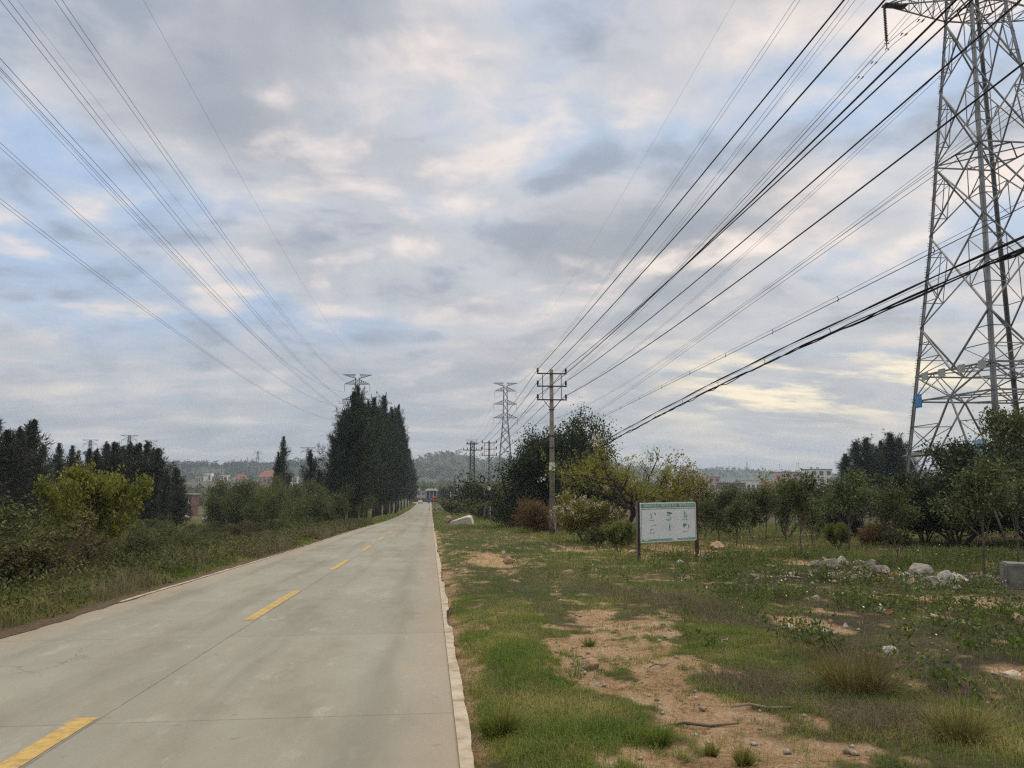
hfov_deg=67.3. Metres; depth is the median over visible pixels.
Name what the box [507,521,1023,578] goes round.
orchard grass
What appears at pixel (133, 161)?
power line
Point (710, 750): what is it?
grass tuft
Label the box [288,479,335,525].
willow tree
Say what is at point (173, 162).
power line
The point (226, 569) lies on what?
kerb strip
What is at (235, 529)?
scrub bush
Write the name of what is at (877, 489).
orchard sapling
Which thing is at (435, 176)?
sky
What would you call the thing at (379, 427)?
casuarina tree
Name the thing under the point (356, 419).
casuarina tree
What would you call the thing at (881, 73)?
power line
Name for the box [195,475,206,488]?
village house
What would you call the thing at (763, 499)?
orchard sapling
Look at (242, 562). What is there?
soil drift
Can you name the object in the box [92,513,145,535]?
scrub bush
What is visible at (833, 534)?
orchard bush
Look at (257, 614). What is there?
road marking
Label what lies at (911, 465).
casuarina tree
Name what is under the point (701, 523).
orchard sapling
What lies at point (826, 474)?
apartment house
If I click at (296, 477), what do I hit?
village house
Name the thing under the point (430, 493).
open building
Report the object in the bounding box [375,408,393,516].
casuarina tree
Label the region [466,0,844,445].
power line
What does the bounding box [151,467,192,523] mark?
casuarina tree
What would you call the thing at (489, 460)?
utility pole
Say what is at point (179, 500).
casuarina tree
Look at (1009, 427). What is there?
broadleaf tree
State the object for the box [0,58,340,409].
power line
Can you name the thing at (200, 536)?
scrub bush
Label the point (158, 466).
casuarina tree
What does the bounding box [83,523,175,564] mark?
scrub bush
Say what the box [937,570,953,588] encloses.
rock
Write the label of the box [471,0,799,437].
power line
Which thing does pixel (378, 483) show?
casuarina tree
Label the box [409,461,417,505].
casuarina tree
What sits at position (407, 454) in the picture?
casuarina tree
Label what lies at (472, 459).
lattice mast
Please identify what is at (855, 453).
casuarina tree
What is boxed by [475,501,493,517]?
verge bush
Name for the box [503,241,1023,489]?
service cable
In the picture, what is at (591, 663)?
rock
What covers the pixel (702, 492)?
flowering tree
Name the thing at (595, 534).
green bush
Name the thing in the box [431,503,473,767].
kerb strip
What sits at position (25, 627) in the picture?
soil drift
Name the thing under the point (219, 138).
power line
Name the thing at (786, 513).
orchard sapling
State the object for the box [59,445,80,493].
casuarina tree
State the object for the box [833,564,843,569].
rock
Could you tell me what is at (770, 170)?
power line
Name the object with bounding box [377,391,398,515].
casuarina tree
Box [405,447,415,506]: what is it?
casuarina tree
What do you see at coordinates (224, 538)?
scrub bush
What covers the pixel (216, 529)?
scrub bush
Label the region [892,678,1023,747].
grass tuft
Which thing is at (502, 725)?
grass tuft
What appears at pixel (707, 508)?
orchard sapling
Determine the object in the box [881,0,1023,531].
transmission pylon
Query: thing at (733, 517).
orchard sapling
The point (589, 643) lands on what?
grass tuft
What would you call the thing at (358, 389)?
casuarina tree
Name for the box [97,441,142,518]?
casuarina tree
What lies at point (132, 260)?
power line
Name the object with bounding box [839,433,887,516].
casuarina tree
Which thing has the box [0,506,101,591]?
scrub bush
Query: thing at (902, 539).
orchard bush
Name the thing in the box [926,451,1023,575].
orchard sapling
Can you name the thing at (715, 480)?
apartment house
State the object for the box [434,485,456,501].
broadleaf tree
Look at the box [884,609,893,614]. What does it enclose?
rock
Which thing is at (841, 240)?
service cable
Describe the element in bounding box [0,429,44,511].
casuarina tree
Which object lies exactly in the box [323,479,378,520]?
willow tree
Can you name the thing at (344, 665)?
road
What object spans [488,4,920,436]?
power line
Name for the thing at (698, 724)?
stick
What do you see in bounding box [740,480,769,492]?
sheet roof shed
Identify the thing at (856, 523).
orchard bush
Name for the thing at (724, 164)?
power line
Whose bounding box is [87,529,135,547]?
scrub bush
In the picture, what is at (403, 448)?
casuarina tree
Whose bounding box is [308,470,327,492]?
casuarina tree
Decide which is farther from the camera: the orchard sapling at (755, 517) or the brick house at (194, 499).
the brick house at (194, 499)
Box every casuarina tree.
[0,417,31,509]
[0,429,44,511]
[1,426,40,510]
[18,418,58,522]
[28,444,58,524]
[37,443,70,524]
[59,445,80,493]
[75,450,83,465]
[77,447,102,504]
[81,448,105,521]
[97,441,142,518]
[100,441,113,473]
[116,445,132,471]
[120,442,151,518]
[124,441,134,516]
[130,440,152,525]
[133,447,178,520]
[141,447,166,526]
[145,475,179,524]
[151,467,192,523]
[163,485,193,531]
[271,452,284,489]
[274,436,294,493]
[299,449,321,500]
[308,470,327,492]
[316,411,366,518]
[318,438,348,494]
[323,408,365,511]
[328,388,386,517]
[329,408,372,517]
[351,378,369,498]
[360,400,386,517]
[363,399,385,516]
[369,390,393,516]
[374,482,394,515]
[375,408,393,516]
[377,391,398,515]
[384,420,404,514]
[389,402,409,513]
[392,408,408,499]
[393,404,410,512]
[397,428,408,510]
[400,427,413,509]
[402,444,412,508]
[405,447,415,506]
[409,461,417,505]
[411,473,419,504]
[831,453,867,484]
[832,438,882,516]
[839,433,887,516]
[871,440,899,484]
[872,428,920,484]
[894,438,924,475]
[899,460,922,478]
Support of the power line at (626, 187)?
attached to the transmission pylon at (507, 416)
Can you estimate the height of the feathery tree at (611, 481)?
5.294 m
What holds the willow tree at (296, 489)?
on the ground at (744, 729)
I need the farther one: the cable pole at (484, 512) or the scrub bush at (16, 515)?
the cable pole at (484, 512)
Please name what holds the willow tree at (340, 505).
on the ground at (744, 729)
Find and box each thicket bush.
[850,467,1023,545]
[886,481,939,542]
[911,433,1023,539]
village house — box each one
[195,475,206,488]
[204,471,213,480]
[211,476,222,480]
[220,473,230,480]
[235,474,247,483]
[292,475,298,483]
[417,489,425,498]
[456,480,464,489]
[717,483,745,492]
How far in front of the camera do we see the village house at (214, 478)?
623.75 m
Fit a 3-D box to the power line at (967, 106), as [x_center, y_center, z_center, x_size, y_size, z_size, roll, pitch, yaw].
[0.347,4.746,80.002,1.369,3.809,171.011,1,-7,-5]
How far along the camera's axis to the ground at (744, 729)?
8.92 m
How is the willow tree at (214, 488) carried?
on the ground at (744, 729)
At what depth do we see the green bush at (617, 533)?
29.83 m
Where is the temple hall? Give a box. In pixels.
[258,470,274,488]
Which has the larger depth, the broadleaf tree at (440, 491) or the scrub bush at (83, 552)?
the broadleaf tree at (440, 491)
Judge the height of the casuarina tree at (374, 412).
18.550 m
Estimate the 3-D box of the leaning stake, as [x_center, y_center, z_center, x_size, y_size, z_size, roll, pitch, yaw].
[18.423,5.421,28.964,0.681,2.024,0.112,0,-7,-3]
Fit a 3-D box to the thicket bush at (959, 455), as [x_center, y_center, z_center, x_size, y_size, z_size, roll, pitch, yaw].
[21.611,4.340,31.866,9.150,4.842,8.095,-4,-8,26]
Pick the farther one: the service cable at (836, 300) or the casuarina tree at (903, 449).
the casuarina tree at (903, 449)
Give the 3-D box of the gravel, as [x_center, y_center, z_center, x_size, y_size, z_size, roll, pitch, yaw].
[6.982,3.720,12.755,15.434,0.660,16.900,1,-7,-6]
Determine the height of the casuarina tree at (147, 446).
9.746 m
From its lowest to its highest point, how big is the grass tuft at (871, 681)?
1.042 m
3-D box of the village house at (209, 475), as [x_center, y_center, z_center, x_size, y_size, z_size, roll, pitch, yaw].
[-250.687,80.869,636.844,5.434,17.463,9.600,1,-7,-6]
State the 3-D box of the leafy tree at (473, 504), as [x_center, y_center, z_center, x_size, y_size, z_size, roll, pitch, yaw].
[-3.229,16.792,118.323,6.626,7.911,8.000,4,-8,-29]
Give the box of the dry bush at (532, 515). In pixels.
[508,495,562,532]
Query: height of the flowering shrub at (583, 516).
2.985 m
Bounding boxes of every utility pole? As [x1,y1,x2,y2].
[482,440,496,519]
[536,368,566,534]
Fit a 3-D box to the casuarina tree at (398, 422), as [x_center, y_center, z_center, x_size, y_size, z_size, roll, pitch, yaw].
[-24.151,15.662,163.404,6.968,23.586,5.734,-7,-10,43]
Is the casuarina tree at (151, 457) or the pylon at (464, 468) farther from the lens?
the pylon at (464, 468)
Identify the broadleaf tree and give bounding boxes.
[428,420,574,527]
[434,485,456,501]
[487,396,638,525]
[506,413,621,522]
[965,400,1023,527]
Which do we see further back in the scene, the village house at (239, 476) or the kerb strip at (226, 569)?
the village house at (239, 476)
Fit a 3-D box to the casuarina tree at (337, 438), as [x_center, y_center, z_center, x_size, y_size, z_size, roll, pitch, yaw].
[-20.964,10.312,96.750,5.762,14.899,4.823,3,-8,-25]
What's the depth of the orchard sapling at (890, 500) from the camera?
21.35 m
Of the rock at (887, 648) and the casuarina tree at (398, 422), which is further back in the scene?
the casuarina tree at (398, 422)
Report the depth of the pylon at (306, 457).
545.84 m
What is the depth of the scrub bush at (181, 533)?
44.79 m
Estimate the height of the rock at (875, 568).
0.307 m
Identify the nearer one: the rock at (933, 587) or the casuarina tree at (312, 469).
the rock at (933, 587)
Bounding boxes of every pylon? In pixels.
[83,440,97,461]
[121,435,138,447]
[252,451,261,482]
[299,447,315,488]
[343,374,370,403]
[460,460,467,479]
[467,440,476,480]
[493,383,517,487]
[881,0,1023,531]
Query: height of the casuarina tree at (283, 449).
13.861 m
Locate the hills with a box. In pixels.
[32,454,942,483]
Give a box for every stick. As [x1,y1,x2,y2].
[649,662,669,667]
[666,721,738,726]
[730,702,791,708]
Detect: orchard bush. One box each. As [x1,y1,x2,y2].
[821,520,853,547]
[826,512,864,536]
[854,519,891,544]
[881,529,914,546]
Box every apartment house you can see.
[703,475,720,487]
[773,462,801,486]
[802,467,832,491]
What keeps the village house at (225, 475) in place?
on the ground at (744, 729)
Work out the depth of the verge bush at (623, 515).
61.65 m
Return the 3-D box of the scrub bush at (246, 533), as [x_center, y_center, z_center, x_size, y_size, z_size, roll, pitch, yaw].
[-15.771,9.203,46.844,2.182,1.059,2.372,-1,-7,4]
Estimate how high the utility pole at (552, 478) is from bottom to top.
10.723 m
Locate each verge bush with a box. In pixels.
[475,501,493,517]
[587,492,629,520]
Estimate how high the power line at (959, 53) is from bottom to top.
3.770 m
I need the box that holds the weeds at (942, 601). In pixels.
[512,543,1023,716]
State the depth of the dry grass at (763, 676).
7.55 m
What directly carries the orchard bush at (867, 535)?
on the ground at (744, 729)
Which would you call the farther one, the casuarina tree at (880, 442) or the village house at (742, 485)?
the village house at (742, 485)
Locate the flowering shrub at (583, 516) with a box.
[549,484,633,543]
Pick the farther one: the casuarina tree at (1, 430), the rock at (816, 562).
the casuarina tree at (1, 430)
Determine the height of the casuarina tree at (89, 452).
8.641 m
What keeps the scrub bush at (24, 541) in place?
on the ground at (744, 729)
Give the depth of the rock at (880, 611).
12.27 m
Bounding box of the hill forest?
[47,449,941,479]
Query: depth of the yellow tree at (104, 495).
28.91 m
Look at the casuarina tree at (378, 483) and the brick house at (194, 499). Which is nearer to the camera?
the casuarina tree at (378, 483)
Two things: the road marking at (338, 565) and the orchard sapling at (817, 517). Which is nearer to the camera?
the road marking at (338, 565)
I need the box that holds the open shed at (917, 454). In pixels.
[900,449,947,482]
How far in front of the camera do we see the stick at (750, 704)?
6.38 m
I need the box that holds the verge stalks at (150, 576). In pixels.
[0,522,355,628]
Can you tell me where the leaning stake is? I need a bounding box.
[994,508,1010,551]
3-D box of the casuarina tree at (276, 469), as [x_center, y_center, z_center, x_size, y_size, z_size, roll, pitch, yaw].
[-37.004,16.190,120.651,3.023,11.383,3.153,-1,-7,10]
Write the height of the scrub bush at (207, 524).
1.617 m
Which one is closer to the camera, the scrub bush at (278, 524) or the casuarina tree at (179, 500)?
the scrub bush at (278, 524)
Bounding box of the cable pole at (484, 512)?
[479,475,485,519]
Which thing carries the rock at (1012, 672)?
on the ground at (744, 729)
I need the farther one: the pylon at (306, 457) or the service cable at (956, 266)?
the pylon at (306, 457)
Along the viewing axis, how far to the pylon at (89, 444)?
531.59 m
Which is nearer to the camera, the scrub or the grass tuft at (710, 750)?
the grass tuft at (710, 750)
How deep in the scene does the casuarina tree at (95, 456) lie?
75.71 m
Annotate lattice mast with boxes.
[463,441,481,482]
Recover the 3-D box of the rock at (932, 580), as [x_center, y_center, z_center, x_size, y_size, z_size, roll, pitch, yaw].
[8.874,4.209,16.242,0.412,0.320,0.402,-2,-7,15]
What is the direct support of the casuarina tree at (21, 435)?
on the ground at (744, 729)
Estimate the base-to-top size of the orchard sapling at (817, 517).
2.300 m
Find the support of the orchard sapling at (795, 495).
on the ground at (744, 729)
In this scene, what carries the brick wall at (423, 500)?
on the ground at (744, 729)
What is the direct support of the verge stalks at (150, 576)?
on the ground at (744, 729)
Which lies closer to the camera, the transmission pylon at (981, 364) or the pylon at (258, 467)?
the transmission pylon at (981, 364)
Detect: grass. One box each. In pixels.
[0,503,416,630]
[0,517,386,600]
[432,510,1023,767]
[441,526,1023,767]
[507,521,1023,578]
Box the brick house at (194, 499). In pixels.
[181,493,200,515]
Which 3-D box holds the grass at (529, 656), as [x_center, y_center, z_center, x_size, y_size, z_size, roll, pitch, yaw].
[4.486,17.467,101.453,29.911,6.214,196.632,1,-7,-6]
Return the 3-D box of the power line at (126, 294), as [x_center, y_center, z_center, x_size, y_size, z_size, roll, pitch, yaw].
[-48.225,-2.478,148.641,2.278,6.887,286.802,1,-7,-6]
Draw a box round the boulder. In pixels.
[444,515,451,522]
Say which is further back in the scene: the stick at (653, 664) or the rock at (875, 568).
the rock at (875, 568)
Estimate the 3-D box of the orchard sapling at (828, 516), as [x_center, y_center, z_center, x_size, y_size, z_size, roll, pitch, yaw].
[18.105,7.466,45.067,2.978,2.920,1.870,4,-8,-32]
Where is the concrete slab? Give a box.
[449,515,473,524]
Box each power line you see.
[0,0,345,400]
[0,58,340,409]
[0,70,341,391]
[1,199,336,420]
[2,144,336,406]
[18,1,322,360]
[56,0,344,381]
[144,1,352,356]
[465,0,946,453]
[465,2,853,446]
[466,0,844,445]
[466,0,956,454]
[468,0,885,451]
[470,2,733,428]
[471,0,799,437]
[477,94,1023,453]
[482,0,972,445]
[487,0,1021,451]
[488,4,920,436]
[490,0,1014,444]
[493,62,1023,454]
[501,0,864,411]
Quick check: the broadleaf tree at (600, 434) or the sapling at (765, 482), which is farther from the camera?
the broadleaf tree at (600, 434)
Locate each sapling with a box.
[691,482,747,540]
[698,497,717,538]
[700,489,716,534]
[714,496,756,545]
[731,485,769,536]
[746,483,779,542]
[753,480,812,540]
[757,466,823,535]
[774,468,835,550]
[791,497,831,544]
[809,466,884,551]
[815,492,835,525]
[819,488,851,516]
[838,479,883,526]
[859,485,884,543]
[867,477,927,566]
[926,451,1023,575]
[984,456,1023,561]
[997,454,1023,507]
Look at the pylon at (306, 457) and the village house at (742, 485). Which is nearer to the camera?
the village house at (742, 485)
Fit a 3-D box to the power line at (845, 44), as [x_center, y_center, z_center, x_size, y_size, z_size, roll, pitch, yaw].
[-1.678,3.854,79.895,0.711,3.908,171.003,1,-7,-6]
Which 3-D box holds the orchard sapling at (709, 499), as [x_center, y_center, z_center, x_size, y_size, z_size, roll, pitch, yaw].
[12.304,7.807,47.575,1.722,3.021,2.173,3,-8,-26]
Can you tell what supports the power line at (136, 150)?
attached to the transmission pylon at (361, 383)
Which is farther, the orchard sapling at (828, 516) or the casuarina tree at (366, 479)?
the casuarina tree at (366, 479)
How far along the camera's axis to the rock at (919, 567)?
17.94 m
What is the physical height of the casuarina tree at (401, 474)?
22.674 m
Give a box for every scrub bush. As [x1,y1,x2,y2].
[0,490,101,590]
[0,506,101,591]
[0,510,43,563]
[0,550,28,585]
[4,516,131,578]
[10,540,112,580]
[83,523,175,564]
[85,527,176,565]
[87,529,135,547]
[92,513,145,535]
[130,512,177,535]
[131,520,212,549]
[150,520,219,540]
[182,520,215,531]
[185,519,247,536]
[206,530,234,543]
[224,519,269,536]
[240,527,268,536]
[263,514,307,529]
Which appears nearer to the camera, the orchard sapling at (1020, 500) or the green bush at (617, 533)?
the orchard sapling at (1020, 500)
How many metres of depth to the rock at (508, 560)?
23.91 m
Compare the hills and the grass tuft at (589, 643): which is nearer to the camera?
the grass tuft at (589, 643)
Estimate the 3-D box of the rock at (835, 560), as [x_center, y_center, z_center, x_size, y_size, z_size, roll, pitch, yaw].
[8.650,4.927,20.850,0.571,0.419,0.394,3,-8,-20]
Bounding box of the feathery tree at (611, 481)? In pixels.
[535,433,707,544]
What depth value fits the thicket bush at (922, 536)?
35.56 m
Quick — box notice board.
[636,500,698,559]
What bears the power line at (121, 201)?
attached to the transmission pylon at (361, 383)
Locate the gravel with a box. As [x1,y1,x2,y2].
[477,569,1023,767]
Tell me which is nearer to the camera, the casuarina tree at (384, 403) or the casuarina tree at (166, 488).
the casuarina tree at (166, 488)
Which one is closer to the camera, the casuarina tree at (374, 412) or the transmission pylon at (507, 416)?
the casuarina tree at (374, 412)
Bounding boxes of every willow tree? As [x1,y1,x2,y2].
[197,473,267,529]
[205,480,242,522]
[218,474,310,525]
[238,480,295,533]
[242,472,319,522]
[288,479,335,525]
[312,482,352,520]
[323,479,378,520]
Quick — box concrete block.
[999,561,1023,588]
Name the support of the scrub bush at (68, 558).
on the ground at (744, 729)
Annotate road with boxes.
[0,502,459,767]
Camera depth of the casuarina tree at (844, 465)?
108.55 m
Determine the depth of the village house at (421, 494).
365.75 m
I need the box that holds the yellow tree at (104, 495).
[31,453,162,541]
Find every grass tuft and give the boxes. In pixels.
[466,694,542,743]
[579,634,598,646]
[630,712,691,751]
[700,734,723,756]
[726,739,761,767]
[775,619,956,700]
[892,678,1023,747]
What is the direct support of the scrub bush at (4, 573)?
on the ground at (744, 729)
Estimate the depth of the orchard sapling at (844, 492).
28.68 m
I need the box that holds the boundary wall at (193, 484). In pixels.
[186,481,235,487]
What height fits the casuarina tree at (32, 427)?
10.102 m
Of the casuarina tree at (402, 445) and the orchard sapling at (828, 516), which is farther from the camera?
the casuarina tree at (402, 445)
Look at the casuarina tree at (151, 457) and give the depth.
79.68 m
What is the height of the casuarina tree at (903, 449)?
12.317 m
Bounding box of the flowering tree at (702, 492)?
[650,446,718,504]
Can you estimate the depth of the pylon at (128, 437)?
496.33 m
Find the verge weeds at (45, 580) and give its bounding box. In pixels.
[0,516,374,624]
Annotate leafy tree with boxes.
[459,469,491,515]
[461,471,511,516]
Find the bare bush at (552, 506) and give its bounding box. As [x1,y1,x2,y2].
[543,499,562,535]
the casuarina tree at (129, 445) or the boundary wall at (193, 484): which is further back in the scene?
the boundary wall at (193, 484)
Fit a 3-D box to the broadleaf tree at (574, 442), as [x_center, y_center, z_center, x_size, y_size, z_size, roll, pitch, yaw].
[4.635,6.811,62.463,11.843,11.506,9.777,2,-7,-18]
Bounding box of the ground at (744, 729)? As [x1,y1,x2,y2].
[0,481,1023,767]
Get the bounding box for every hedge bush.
[446,502,468,514]
[471,500,487,516]
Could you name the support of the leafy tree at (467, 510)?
on the ground at (744, 729)
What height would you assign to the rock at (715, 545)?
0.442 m
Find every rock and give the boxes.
[503,556,512,563]
[584,657,598,669]
[626,550,636,555]
[707,541,724,549]
[808,560,821,566]
[820,558,839,569]
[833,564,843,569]
[863,559,876,570]
[871,565,889,575]
[874,606,884,613]
[882,646,897,655]
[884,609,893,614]
[907,563,933,575]
[921,576,936,587]
[932,582,941,588]
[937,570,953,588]
[951,572,968,585]
[1004,670,1021,675]
[1011,613,1023,623]
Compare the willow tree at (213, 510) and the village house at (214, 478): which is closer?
the willow tree at (213, 510)
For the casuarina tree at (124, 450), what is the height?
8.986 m
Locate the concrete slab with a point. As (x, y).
(468, 519)
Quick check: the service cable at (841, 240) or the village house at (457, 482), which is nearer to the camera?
the service cable at (841, 240)
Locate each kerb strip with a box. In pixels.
[118,505,415,601]
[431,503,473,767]
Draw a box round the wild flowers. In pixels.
[556,544,1005,663]
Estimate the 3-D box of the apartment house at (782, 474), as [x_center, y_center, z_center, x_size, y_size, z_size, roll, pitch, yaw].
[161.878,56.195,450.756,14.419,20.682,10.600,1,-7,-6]
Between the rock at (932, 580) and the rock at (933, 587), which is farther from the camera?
the rock at (932, 580)
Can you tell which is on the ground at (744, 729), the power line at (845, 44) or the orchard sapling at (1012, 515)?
the orchard sapling at (1012, 515)
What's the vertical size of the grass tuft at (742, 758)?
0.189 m
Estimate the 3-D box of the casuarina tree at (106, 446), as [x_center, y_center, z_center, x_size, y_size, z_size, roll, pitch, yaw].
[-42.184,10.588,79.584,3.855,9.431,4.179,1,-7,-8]
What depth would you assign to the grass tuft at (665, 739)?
5.50 m
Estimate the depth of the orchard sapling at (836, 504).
54.61 m
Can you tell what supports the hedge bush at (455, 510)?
on the ground at (744, 729)
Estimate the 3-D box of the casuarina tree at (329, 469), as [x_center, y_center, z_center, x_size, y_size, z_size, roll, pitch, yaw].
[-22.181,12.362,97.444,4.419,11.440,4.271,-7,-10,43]
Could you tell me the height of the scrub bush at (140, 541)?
1.467 m
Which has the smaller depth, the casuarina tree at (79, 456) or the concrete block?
the concrete block
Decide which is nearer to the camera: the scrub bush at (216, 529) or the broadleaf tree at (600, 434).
the scrub bush at (216, 529)
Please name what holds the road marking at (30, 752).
on the road
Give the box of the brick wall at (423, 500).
[410,499,435,501]
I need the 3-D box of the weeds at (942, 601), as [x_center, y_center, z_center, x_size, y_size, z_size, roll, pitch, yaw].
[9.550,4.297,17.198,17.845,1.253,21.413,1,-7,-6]
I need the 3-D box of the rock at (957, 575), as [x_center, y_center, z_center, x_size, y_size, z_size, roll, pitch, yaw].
[9.509,4.201,16.433,0.556,0.359,0.370,3,-8,-20]
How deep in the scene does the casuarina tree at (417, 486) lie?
294.60 m
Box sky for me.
[0,0,1023,475]
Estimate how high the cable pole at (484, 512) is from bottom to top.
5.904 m
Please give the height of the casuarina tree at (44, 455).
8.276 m
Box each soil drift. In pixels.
[0,572,216,637]
[205,530,352,571]
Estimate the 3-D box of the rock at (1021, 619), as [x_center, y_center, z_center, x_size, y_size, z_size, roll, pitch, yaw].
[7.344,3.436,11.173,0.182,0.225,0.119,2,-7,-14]
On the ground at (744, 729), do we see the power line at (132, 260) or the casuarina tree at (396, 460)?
the casuarina tree at (396, 460)
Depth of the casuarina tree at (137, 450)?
77.87 m
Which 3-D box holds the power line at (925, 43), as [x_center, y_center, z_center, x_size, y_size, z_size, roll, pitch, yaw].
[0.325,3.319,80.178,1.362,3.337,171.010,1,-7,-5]
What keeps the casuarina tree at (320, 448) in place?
on the ground at (744, 729)
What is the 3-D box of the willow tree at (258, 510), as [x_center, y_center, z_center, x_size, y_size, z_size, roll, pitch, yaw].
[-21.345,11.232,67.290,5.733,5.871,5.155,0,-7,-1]
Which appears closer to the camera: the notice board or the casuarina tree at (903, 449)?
the notice board
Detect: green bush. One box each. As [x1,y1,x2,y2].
[583,523,606,547]
[600,517,635,550]
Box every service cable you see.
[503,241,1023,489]
[521,235,1023,483]
[525,106,1023,455]
[528,200,1023,461]
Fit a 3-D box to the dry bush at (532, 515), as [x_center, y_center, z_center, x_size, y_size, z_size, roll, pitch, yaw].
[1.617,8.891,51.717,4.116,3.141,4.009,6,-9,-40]
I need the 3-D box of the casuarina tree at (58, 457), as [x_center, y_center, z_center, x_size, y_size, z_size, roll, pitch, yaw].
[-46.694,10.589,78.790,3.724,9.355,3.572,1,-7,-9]
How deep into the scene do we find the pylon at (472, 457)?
667.97 m
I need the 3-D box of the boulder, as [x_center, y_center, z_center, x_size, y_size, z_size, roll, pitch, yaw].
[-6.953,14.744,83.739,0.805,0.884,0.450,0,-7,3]
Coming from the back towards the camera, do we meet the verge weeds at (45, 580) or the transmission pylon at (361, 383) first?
the transmission pylon at (361, 383)
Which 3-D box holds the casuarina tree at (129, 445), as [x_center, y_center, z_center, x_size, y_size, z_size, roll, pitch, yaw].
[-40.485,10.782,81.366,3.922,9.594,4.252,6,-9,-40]
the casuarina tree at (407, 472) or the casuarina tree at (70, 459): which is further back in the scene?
the casuarina tree at (407, 472)
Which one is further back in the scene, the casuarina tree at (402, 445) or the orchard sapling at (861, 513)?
the casuarina tree at (402, 445)
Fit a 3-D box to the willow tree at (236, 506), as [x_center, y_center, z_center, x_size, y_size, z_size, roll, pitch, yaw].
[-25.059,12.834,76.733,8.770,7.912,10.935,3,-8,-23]
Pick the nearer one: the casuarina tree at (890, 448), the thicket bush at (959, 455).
the thicket bush at (959, 455)
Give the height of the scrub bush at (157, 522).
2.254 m
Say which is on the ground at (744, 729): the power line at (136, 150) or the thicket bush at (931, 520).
the thicket bush at (931, 520)
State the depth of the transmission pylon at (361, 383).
291.90 m
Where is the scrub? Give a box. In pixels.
[21,478,868,527]
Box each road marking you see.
[0,717,98,767]
[244,590,300,619]
[329,560,348,569]
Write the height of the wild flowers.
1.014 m
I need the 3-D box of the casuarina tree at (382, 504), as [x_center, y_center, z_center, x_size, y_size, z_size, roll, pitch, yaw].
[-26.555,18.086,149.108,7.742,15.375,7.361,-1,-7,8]
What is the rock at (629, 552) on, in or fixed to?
on the ground at (744, 729)
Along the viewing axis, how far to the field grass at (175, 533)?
66.81 m
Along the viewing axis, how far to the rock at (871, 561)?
20.35 m
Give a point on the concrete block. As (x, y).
(1012, 572)
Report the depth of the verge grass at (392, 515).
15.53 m
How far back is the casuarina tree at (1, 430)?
63.78 m
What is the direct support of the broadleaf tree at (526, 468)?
on the ground at (744, 729)
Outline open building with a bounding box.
[425,489,437,498]

